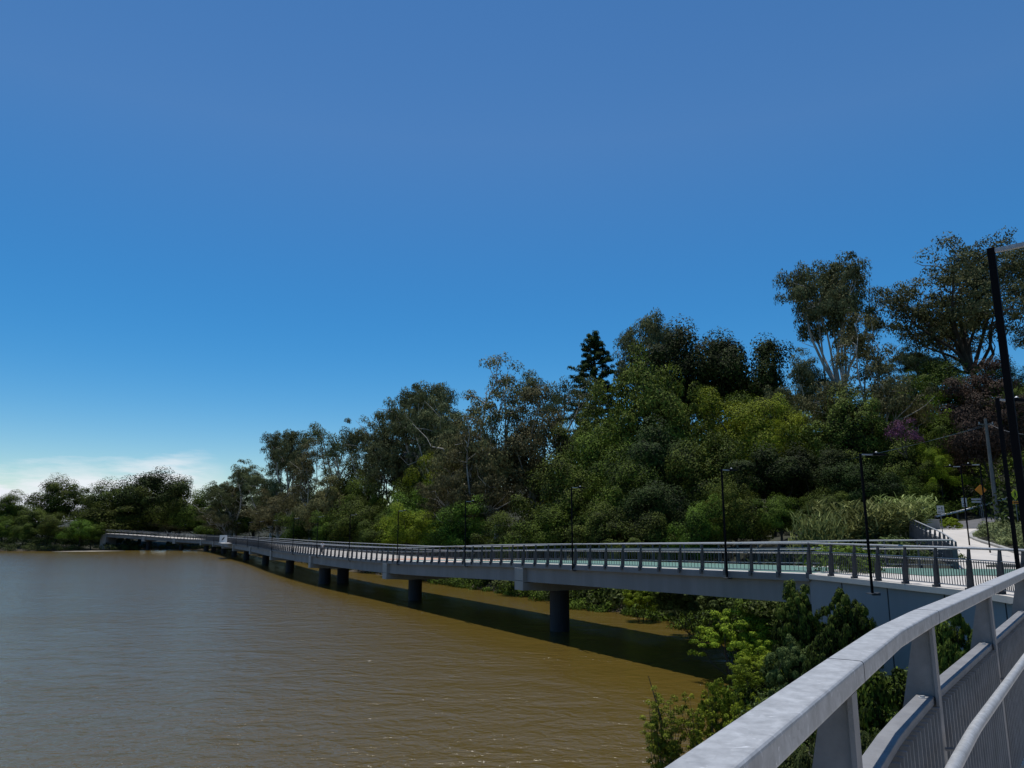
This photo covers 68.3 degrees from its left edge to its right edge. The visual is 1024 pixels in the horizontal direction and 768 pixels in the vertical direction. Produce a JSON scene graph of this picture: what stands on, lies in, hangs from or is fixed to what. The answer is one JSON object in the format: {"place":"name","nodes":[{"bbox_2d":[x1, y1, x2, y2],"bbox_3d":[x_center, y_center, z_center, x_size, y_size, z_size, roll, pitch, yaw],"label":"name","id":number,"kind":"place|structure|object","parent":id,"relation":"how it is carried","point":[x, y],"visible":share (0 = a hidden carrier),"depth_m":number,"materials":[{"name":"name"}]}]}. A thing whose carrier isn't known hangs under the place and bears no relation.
{"place":"outdoors","nodes":[
{"label":"outdoors","id":0,"kind":"place"},
{"bbox_2d":[0,550,753,767],"bbox_3d":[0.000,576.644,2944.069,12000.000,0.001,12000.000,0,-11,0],"label":"water","id":1,"kind":"structure","parent":0,"point":[162,659],"depth_m":41.56,"materials":[{"name":"brown liquid"}]},
{"bbox_2d":[639,685,689,767],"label":"sapling","id":2,"kind":"object","parent":1,"relation":"in","point":[670,753],"visible":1,"depth_m":23.01,"materials":[{"name":"green plant"}]},
{"bbox_2d":[0,418,1023,759],"bbox_3d":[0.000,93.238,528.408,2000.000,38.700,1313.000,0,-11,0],"label":"ground","id":3,"kind":"structure","parent":0,"point":[746,556],"depth_m":90.39,"materials":[{"name":"plant"}]},
{"bbox_2d":[13,472,85,522],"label":"tree","id":4,"kind":"object","parent":3,"relation":"on","point":[51,499],"visible":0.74,"depth_m":317.90,"materials":[{"name":"green plant"}]},
{"bbox_2d":[35,512,81,545],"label":"tree","id":5,"kind":"object","parent":3,"relation":"on","point":[50,526],"visible":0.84,"depth_m":282.63,"materials":[{"name":"green plant"}]},
{"bbox_2d":[65,476,134,525],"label":"tree","id":6,"kind":"object","parent":3,"relation":"on","point":[108,493],"visible":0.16,"depth_m":314.28,"materials":[{"name":"green plant"}]},
{"bbox_2d":[70,505,173,543],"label":"tree","id":7,"kind":"object","parent":3,"relation":"on","point":[119,514],"visible":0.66,"depth_m":301.16,"materials":[{"name":"green plant"}]},
{"bbox_2d":[86,465,190,543],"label":"tree","id":8,"kind":"object","parent":3,"relation":"on","point":[146,481],"visible":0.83,"depth_m":305.15,"materials":[{"name":"green plant"}]},
{"bbox_2d":[131,473,203,542],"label":"tree","id":9,"kind":"object","parent":3,"relation":"on","point":[164,511],"visible":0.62,"depth_m":303.11,"materials":[{"name":"green plant"}]},
{"bbox_2d":[168,483,223,544],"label":"tree","id":10,"kind":"object","parent":3,"relation":"on","point":[192,506],"visible":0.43,"depth_m":302.98,"materials":[{"name":"green plant"}]},
{"bbox_2d":[193,480,248,536],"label":"tree","id":11,"kind":"object","parent":3,"relation":"on","point":[212,515],"visible":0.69,"depth_m":286.25,"materials":[{"name":"green plant"}]},
{"bbox_2d":[199,459,267,536],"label":"tree","id":12,"kind":"object","parent":3,"relation":"on","point":[219,491],"visible":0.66,"depth_m":286.66,"materials":[{"name":"green plant"}]},
{"bbox_2d":[235,486,302,539],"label":"tree","id":13,"kind":"object","parent":3,"relation":"on","point":[267,513],"visible":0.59,"depth_m":232.96,"materials":[{"name":"green plant"}]},
{"bbox_2d":[240,467,299,538],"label":"tree","id":14,"kind":"object","parent":3,"relation":"on","point":[273,487],"visible":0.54,"depth_m":256.34,"materials":[{"name":"green plant"}]},
{"bbox_2d":[259,428,314,535],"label":"tree","id":15,"kind":"object","parent":3,"relation":"on","point":[283,452],"visible":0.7,"depth_m":257.85,"materials":[{"name":"green plant"}]},
{"bbox_2d":[272,508,316,540],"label":"tree","id":16,"kind":"object","parent":3,"relation":"on","point":[300,533],"visible":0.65,"depth_m":208.28,"materials":[{"name":"green plant"}]},
{"bbox_2d":[275,437,344,541],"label":"tree","id":17,"kind":"object","parent":3,"relation":"on","point":[305,492],"visible":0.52,"depth_m":212.32,"materials":[{"name":"green plant"}]},
{"bbox_2d":[290,473,348,546],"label":"tree","id":18,"kind":"object","parent":3,"relation":"on","point":[316,505],"visible":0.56,"depth_m":188.33,"materials":[{"name":"green plant"}]},
{"bbox_2d":[300,421,369,484],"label":"tree","id":19,"kind":"object","parent":3,"relation":"on","point":[319,434],"visible":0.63,"depth_m":223.84,"materials":[{"name":"green plant"}]},
{"bbox_2d":[306,456,370,525],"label":"tree","id":20,"kind":"object","parent":3,"relation":"on","point":[347,479],"visible":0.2,"depth_m":195.43,"materials":[{"name":"green plant"}]},
{"bbox_2d":[319,470,388,547],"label":"tree","id":21,"kind":"object","parent":3,"relation":"on","point":[373,499],"visible":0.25,"depth_m":174.20,"materials":[{"name":"green plant"}]},
{"bbox_2d":[323,494,385,550],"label":"tree","id":22,"kind":"object","parent":3,"relation":"on","point":[363,512],"visible":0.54,"depth_m":152.62,"materials":[{"name":"green plant"}]},
{"bbox_2d":[351,514,391,550],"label":"tree","id":23,"kind":"object","parent":3,"relation":"on","point":[370,535],"visible":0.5,"depth_m":139.20,"materials":[{"name":"green plant"}]},
{"bbox_2d":[336,415,411,499],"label":"tree","id":24,"kind":"object","parent":3,"relation":"on","point":[355,438],"visible":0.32,"depth_m":188.37,"materials":[{"name":"green plant"}]},
{"bbox_2d":[0,542,784,631],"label":"riverbank scrub","id":25,"kind":"object","parent":3,"relation":"on","point":[37,547],"visible":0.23,"depth_m":91.95,"materials":[{"name":"green plant"}]},
{"bbox_2d":[359,407,436,503],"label":"tree","id":26,"kind":"object","parent":3,"relation":"on","point":[393,469],"visible":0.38,"depth_m":176.09,"materials":[{"name":"green plant"}]},
{"bbox_2d":[373,501,450,555],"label":"tree","id":27,"kind":"object","parent":3,"relation":"on","point":[409,536],"visible":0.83,"depth_m":127.15,"materials":[{"name":"green plant"}]},
{"bbox_2d":[373,380,461,475],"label":"tree","id":28,"kind":"object","parent":3,"relation":"on","point":[421,396],"visible":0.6,"depth_m":176.49,"materials":[{"name":"green plant"}]},
{"bbox_2d":[385,481,454,552],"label":"tree","id":29,"kind":"object","parent":3,"relation":"on","point":[412,507],"visible":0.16,"depth_m":136.05,"materials":[{"name":"green plant"}]},
{"bbox_2d":[403,394,488,480],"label":"tree","id":30,"kind":"object","parent":3,"relation":"on","point":[431,421],"visible":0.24,"depth_m":163.16,"materials":[{"name":"green plant"}]},
{"bbox_2d":[418,494,490,556],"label":"tree","id":31,"kind":"object","parent":3,"relation":"on","point":[453,534],"visible":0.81,"depth_m":113.38,"materials":[{"name":"green plant"}]},
{"bbox_2d":[414,414,525,558],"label":"tree","id":32,"kind":"object","parent":3,"relation":"on","point":[442,492],"visible":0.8,"depth_m":117.69,"materials":[{"name":"green plant"}]},
{"bbox_2d":[413,351,537,540],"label":"tree","id":33,"kind":"object","parent":3,"relation":"on","point":[442,450],"visible":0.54,"depth_m":129.27,"materials":[{"name":"green plant"}]},
{"bbox_2d":[469,510,529,559],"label":"tree","id":34,"kind":"object","parent":3,"relation":"on","point":[501,530],"visible":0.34,"depth_m":100.74,"materials":[{"name":"green plant"}]},
{"bbox_2d":[0,432,1020,616],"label":"undergrowth","id":35,"kind":"object","parent":3,"relation":"on","point":[45,540],"visible":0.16,"depth_m":94.85,"materials":[{"name":"green plant"}]},
{"bbox_2d":[99,530,955,631],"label":"footbridge","id":36,"kind":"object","parent":3,"relation":"on","point":[557,579],"visible":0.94,"depth_m":57.26,"materials":[{"name":"concrete"}]},
{"bbox_2d":[487,382,583,509],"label":"tree","id":37,"kind":"object","parent":3,"relation":"on","point":[526,448],"visible":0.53,"depth_m":124.70,"materials":[{"name":"green plant"}]},
{"bbox_2d":[494,501,581,559],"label":"tree","id":38,"kind":"object","parent":3,"relation":"on","point":[534,536],"visible":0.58,"depth_m":91.53,"materials":[{"name":"green plant"}]},
{"bbox_2d":[508,452,611,558],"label":"tree","id":39,"kind":"object","parent":3,"relation":"on","point":[552,488],"visible":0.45,"depth_m":97.17,"materials":[{"name":"green plant"}]},
{"bbox_2d":[514,370,608,432],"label":"tree","id":40,"kind":"object","parent":3,"relation":"on","point":[556,398],"visible":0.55,"depth_m":146.00,"materials":[{"name":"green plant"}]},
{"bbox_2d":[534,408,602,506],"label":"tree","id":41,"kind":"object","parent":3,"relation":"on","point":[561,431],"visible":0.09,"depth_m":123.43,"materials":[{"name":"green plant"}]},
{"bbox_2d":[550,498,637,560],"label":"tree","id":42,"kind":"object","parent":3,"relation":"on","point":[588,537],"visible":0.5,"depth_m":82.14,"materials":[{"name":"green plant"}]},
{"bbox_2d":[566,330,622,433],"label":"tree","id":43,"kind":"object","parent":3,"relation":"on","point":[595,344],"visible":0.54,"depth_m":163.05,"materials":[{"name":"green plant"}]},
{"bbox_2d":[558,418,637,502],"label":"tree","id":44,"kind":"object","parent":3,"relation":"on","point":[584,458],"visible":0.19,"depth_m":103.32,"materials":[{"name":"green plant"}]},
{"bbox_2d":[571,384,647,539],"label":"tree","id":45,"kind":"object","parent":3,"relation":"on","point":[584,427],"visible":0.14,"depth_m":114.53,"materials":[{"name":"green plant"}]},
{"bbox_2d":[566,451,661,539],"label":"tree","id":46,"kind":"object","parent":3,"relation":"on","point":[614,495],"visible":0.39,"depth_m":87.45,"materials":[{"name":"green plant"}]},
{"bbox_2d":[622,589,659,620],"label":"bush","id":47,"kind":"object","parent":3,"relation":"on","point":[639,597],"visible":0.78,"depth_m":64.02,"materials":[{"name":"green plant"}]},
{"bbox_2d":[594,510,689,561],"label":"tree","id":48,"kind":"object","parent":3,"relation":"on","point":[650,537],"visible":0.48,"depth_m":77.01,"materials":[{"name":"green plant"}]},
{"bbox_2d":[594,413,707,499],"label":"tree","id":49,"kind":"object","parent":3,"relation":"on","point":[651,453],"visible":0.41,"depth_m":93.89,"materials":[{"name":"green plant"}]},
{"bbox_2d":[612,307,690,416],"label":"tree","id":50,"kind":"object","parent":3,"relation":"on","point":[651,330],"visible":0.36,"depth_m":152.22,"materials":[{"name":"green plant"}]},
{"bbox_2d":[422,542,885,714],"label":"waterside scrub","id":51,"kind":"object","parent":3,"relation":"on","point":[464,583],"visible":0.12,"depth_m":60.64,"materials":[{"name":"green plant"}]},
{"bbox_2d":[583,338,725,476],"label":"tree","id":52,"kind":"object","parent":3,"relation":"on","point":[657,399],"visible":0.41,"depth_m":110.01,"materials":[{"name":"green plant"}]},
{"bbox_2d":[609,476,714,538],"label":"tree","id":53,"kind":"object","parent":3,"relation":"on","point":[664,500],"visible":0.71,"depth_m":80.49,"materials":[{"name":"green plant"}]},
{"bbox_2d":[657,493,722,562],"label":"tree","id":54,"kind":"object","parent":3,"relation":"on","point":[699,520],"visible":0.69,"depth_m":75.50,"materials":[{"name":"green plant"}]},
{"bbox_2d":[657,380,725,512],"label":"tree","id":55,"kind":"object","parent":3,"relation":"on","point":[698,435],"visible":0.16,"depth_m":107.37,"materials":[{"name":"green plant"}]},
{"bbox_2d":[651,592,737,635],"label":"bush","id":56,"kind":"object","parent":3,"relation":"on","point":[683,603],"visible":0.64,"depth_m":53.60,"materials":[{"name":"green plant"}]},
{"bbox_2d":[632,313,757,426],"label":"tree","id":57,"kind":"object","parent":3,"relation":"on","point":[702,366],"visible":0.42,"depth_m":138.38,"materials":[{"name":"green plant"}]},
{"bbox_2d":[673,689,722,750],"bbox_3d":[5.857,10.926,22.735,1.573,3.180,1.495,4,-12,-22],"label":"sapling","id":58,"kind":"object","parent":3,"relation":"on","point":[696,736],"visible":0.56,"depth_m":22.76,"materials":[{"name":"green plant"}]},
{"bbox_2d":[662,428,762,546],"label":"tree","id":59,"kind":"object","parent":3,"relation":"on","point":[699,489],"visible":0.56,"depth_m":90.43,"materials":[{"name":"green plant"}]},
{"bbox_2d":[694,676,744,743],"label":"bush","id":60,"kind":"object","parent":3,"relation":"on","point":[728,695],"visible":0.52,"depth_m":23.74,"materials":[{"name":"green plant"}]},
{"bbox_2d":[687,608,778,683],"bbox_3d":[11.876,13.473,38.618,4.962,4.013,5.224,9,-14,-38],"label":"bush","id":61,"kind":"object","parent":3,"relation":"on","point":[758,632],"visible":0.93,"depth_m":38.09,"materials":[{"name":"green plant"}]},
{"bbox_2d":[668,326,798,421],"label":"tree","id":62,"kind":"object","parent":3,"relation":"on","point":[767,350],"visible":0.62,"depth_m":134.95,"materials":[{"name":"green plant"}]},
{"bbox_2d":[691,476,779,561],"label":"tree","id":63,"kind":"object","parent":3,"relation":"on","point":[734,513],"visible":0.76,"depth_m":77.29,"materials":[{"name":"green plant"}]},
{"bbox_2d":[692,384,795,474],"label":"tree","id":64,"kind":"object","parent":3,"relation":"on","point":[741,397],"visible":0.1,"depth_m":128.79,"materials":[{"name":"green plant"}]},
{"bbox_2d":[696,385,813,509],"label":"tree","id":65,"kind":"object","parent":3,"relation":"on","point":[736,430],"visible":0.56,"depth_m":100.93,"materials":[{"name":"green plant"}]},
{"bbox_2d":[726,649,783,698],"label":"bush","id":66,"kind":"object","parent":3,"relation":"on","point":[746,669],"visible":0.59,"depth_m":32.27,"materials":[{"name":"green plant"}]},
{"bbox_2d":[733,492,803,546],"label":"tree","id":67,"kind":"object","parent":3,"relation":"on","point":[780,517],"visible":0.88,"depth_m":73.96,"materials":[{"name":"green plant"}]},
{"bbox_2d":[724,442,826,536],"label":"tree","id":68,"kind":"object","parent":3,"relation":"on","point":[765,487],"visible":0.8,"depth_m":86.45,"materials":[{"name":"green plant"}]},
{"bbox_2d":[759,634,808,696],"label":"bush","id":69,"kind":"object","parent":3,"relation":"on","point":[790,664],"visible":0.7,"depth_m":27.43,"materials":[{"name":"green plant"}]},
{"bbox_2d":[753,347,834,430],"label":"tree","id":70,"kind":"object","parent":3,"relation":"on","point":[805,372],"visible":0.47,"depth_m":118.20,"materials":[{"name":"green plant"}]},
{"bbox_2d":[771,579,822,673],"bbox_3d":[11.466,10.557,30.315,2.043,5.375,2.123,0,-11,0],"label":"bush","id":71,"kind":"object","parent":3,"relation":"on","point":[800,627],"visible":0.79,"depth_m":30.12,"materials":[{"name":"green plant"}]},
{"bbox_2d":[762,393,831,457],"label":"tree","id":72,"kind":"object","parent":3,"relation":"on","point":[781,424],"visible":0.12,"depth_m":108.71,"materials":[{"name":"green plant"}]},
{"bbox_2d":[747,440,858,501],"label":"tree","id":73,"kind":"object","parent":3,"relation":"on","point":[833,456],"visible":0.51,"depth_m":85.01,"materials":[{"name":"green plant"}]},
{"bbox_2d":[784,504,850,565],"bbox_3d":[20.594,11.355,50.536,4.009,6.869,4.274,2,-11,-11],"label":"reed clump","id":74,"kind":"object","parent":3,"relation":"on","point":[811,532],"visible":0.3,"depth_m":50.42,"materials":[{"name":"green plant"}]},
{"bbox_2d":[789,486,850,527],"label":"tree","id":75,"kind":"object","parent":3,"relation":"on","point":[818,497],"visible":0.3,"depth_m":72.89,"materials":[{"name":"green plant"}]},
{"bbox_2d":[803,623,848,674],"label":"bush","id":76,"kind":"object","parent":3,"relation":"on","point":[815,655],"visible":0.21,"depth_m":24.33,"materials":[{"name":"green plant"}]},
{"bbox_2d":[693,534,965,744],"bbox_3d":[18.172,12.059,41.434,15.427,7.459,41.337,-2,-11,12],"label":"bank scrub","id":77,"kind":"object","parent":3,"relation":"on","point":[926,554],"visible":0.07,"depth_m":44.33,"materials":[{"name":"green plant"}]},
{"bbox_2d":[772,251,887,395],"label":"tree","id":78,"kind":"object","parent":3,"relation":"on","point":[835,303],"visible":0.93,"depth_m":122.00,"materials":[{"name":"green plant"}]},
{"bbox_2d":[802,493,886,565],"bbox_3d":[23.596,10.694,53.833,5.436,5.986,5.795,-10,-15,41],"label":"reed clump","id":79,"kind":"object","parent":3,"relation":"on","point":[856,526],"visible":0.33,"depth_m":53.07,"materials":[{"name":"green plant"}]},
{"bbox_2d":[819,586,883,679],"bbox_3d":[10.810,9.026,24.163,1.938,4.952,1.865,0,-11,1],"label":"bush","id":80,"kind":"object","parent":3,"relation":"on","point":[853,623],"visible":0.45,"depth_m":24.12,"materials":[{"name":"green plant"}]},
{"bbox_2d":[783,382,927,472],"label":"tree","id":81,"kind":"object","parent":3,"relation":"on","point":[839,437],"visible":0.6,"depth_m":93.56,"materials":[{"name":"green plant"}]},
{"bbox_2d":[815,457,908,506],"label":"tree","id":82,"kind":"object","parent":3,"relation":"on","point":[850,485],"visible":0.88,"depth_m":78.71,"materials":[{"name":"green plant"}]},
{"bbox_2d":[792,311,943,446],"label":"tree","id":83,"kind":"object","parent":3,"relation":"on","point":[882,389],"visible":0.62,"depth_m":99.21,"materials":[{"name":"green plant"}]},
{"bbox_2d":[833,498,918,544],"bbox_3d":[26.832,10.371,55.936,5.634,4.277,6.006,-10,-15,43],"label":"reed clump","id":84,"kind":"object","parent":3,"relation":"on","point":[897,516],"visible":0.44,"depth_m":54.93,"materials":[{"name":"green plant"}]},
{"bbox_2d":[856,666,906,749],"bbox_3d":[6.848,7.228,13.479,2.199,4.274,2.191,9,-14,-39],"label":"bush","id":85,"kind":"object","parent":3,"relation":"on","point":[873,694],"visible":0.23,"depth_m":13.53,"materials":[{"name":"green plant"}]},
{"bbox_2d":[843,436,935,490],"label":"tree","id":86,"kind":"object","parent":3,"relation":"on","point":[898,469],"visible":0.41,"depth_m":88.14,"materials":[{"name":"green plant"}]},
{"bbox_2d":[872,491,938,539],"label":"reed clump","id":87,"kind":"object","parent":3,"relation":"on","point":[923,514],"visible":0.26,"depth_m":58.17,"materials":[{"name":"green plant"}]},
{"bbox_2d":[798,396,1023,518],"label":"slope scrub","id":88,"kind":"object","parent":3,"relation":"on","point":[949,493],"visible":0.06,"depth_m":90.35,"materials":[{"name":"green plant"}]},
{"bbox_2d":[809,574,1023,767],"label":"retaining wall","id":89,"kind":"structure","parent":3,"relation":"on","point":[888,604],"depth_m":29.32,"materials":[{"name":"grey concrete"}]},
{"bbox_2d":[808,542,1023,594],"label":"walkway railing","id":90,"kind":"object","parent":89,"relation":"on","point":[969,576],"visible":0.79,"depth_m":28.11,"materials":[{"name":"metal"}]},
{"bbox_2d":[995,396,1023,604],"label":"lamp post","id":91,"kind":"object","parent":89,"relation":"on","point":[1017,399],"visible":0.69,"depth_m":19.37,"materials":[{"name":"metal"}]},
{"bbox_2d":[887,343,961,383],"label":"tree","id":92,"kind":"object","parent":3,"relation":"on","point":[914,360],"visible":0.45,"depth_m":125.95,"materials":[{"name":"green plant"}]},
{"bbox_2d":[916,411,964,458],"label":"tree","id":93,"kind":"object","parent":3,"relation":"on","point":[942,426],"visible":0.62,"depth_m":96.80,"materials":[{"name":"green plant"}]},
{"bbox_2d":[915,442,971,504],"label":"tree","id":94,"kind":"object","parent":3,"relation":"on","point":[931,454],"visible":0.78,"depth_m":88.87,"materials":[{"name":"green plant"}]},
{"bbox_2d":[867,225,1023,400],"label":"tree","id":95,"kind":"object","parent":3,"relation":"on","point":[951,326],"visible":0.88,"depth_m":119.97,"materials":[{"name":"green plant"}]},
{"bbox_2d":[934,613,972,674],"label":"bush","id":96,"kind":"object","parent":3,"relation":"on","point":[950,643],"visible":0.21,"depth_m":16.64,"materials":[{"name":"green plant"}]},
{"bbox_2d":[917,357,996,413],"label":"tree","id":97,"kind":"object","parent":3,"relation":"on","point":[946,373],"visible":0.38,"depth_m":116.41,"materials":[{"name":"green plant"}]},
{"bbox_2d":[932,353,1023,509],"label":"tree","id":98,"kind":"object","parent":3,"relation":"on","point":[967,446],"visible":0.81,"depth_m":87.44,"materials":[{"name":"brown plant"}]},
{"bbox_2d":[972,518,1023,548],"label":"garden groundcover","id":99,"kind":"object","parent":3,"relation":"on","point":[1001,533],"visible":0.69,"depth_m":57.91,"materials":[{"name":"green plant"}]},
{"bbox_2d":[997,244,1023,350],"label":"tree","id":100,"kind":"object","parent":3,"relation":"on","point":[1020,340],"visible":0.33,"depth_m":130.22,"materials":[{"name":"green plant"}]},
{"bbox_2d":[0,0,1023,521],"label":"sky","id":101,"kind":"structure","parent":0,"point":[225,224],"materials":[{"name":"blue"}]},
{"bbox_2d":[812,567,1015,595],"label":"path","id":102,"kind":"structure","parent":0,"point":[919,583],"depth_m":31.67,"materials":[{"name":"concrete"}]},
{"bbox_2d":[665,567,1023,767],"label":"walkway railing","id":103,"kind":"object","parent":102,"relation":"on","point":[966,710],"visible":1,"depth_m":3.25,"materials":[{"name":"metal"}]},
{"bbox_2d":[986,242,1023,543],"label":"lamp post","id":104,"kind":"object","parent":102,"relation":"on","point":[1006,373],"visible":1,"depth_m":8.86,"materials":[{"name":"black"}]},
{"bbox_2d":[915,529,1020,568],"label":"path","id":105,"kind":"structure","parent":0,"point":[959,537],"depth_m":50.86,"materials":[{"name":"concrete"}]},
{"bbox_2d":[907,519,959,568],"bbox_3d":[27.047,10.080,48.957,0.563,3.182,21.704,-4,-12,21],"label":"path railing","id":106,"kind":"object","parent":105,"relation":"on","point":[916,532],"visible":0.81,"depth_m":46.77,"materials":[{"name":"metal"}]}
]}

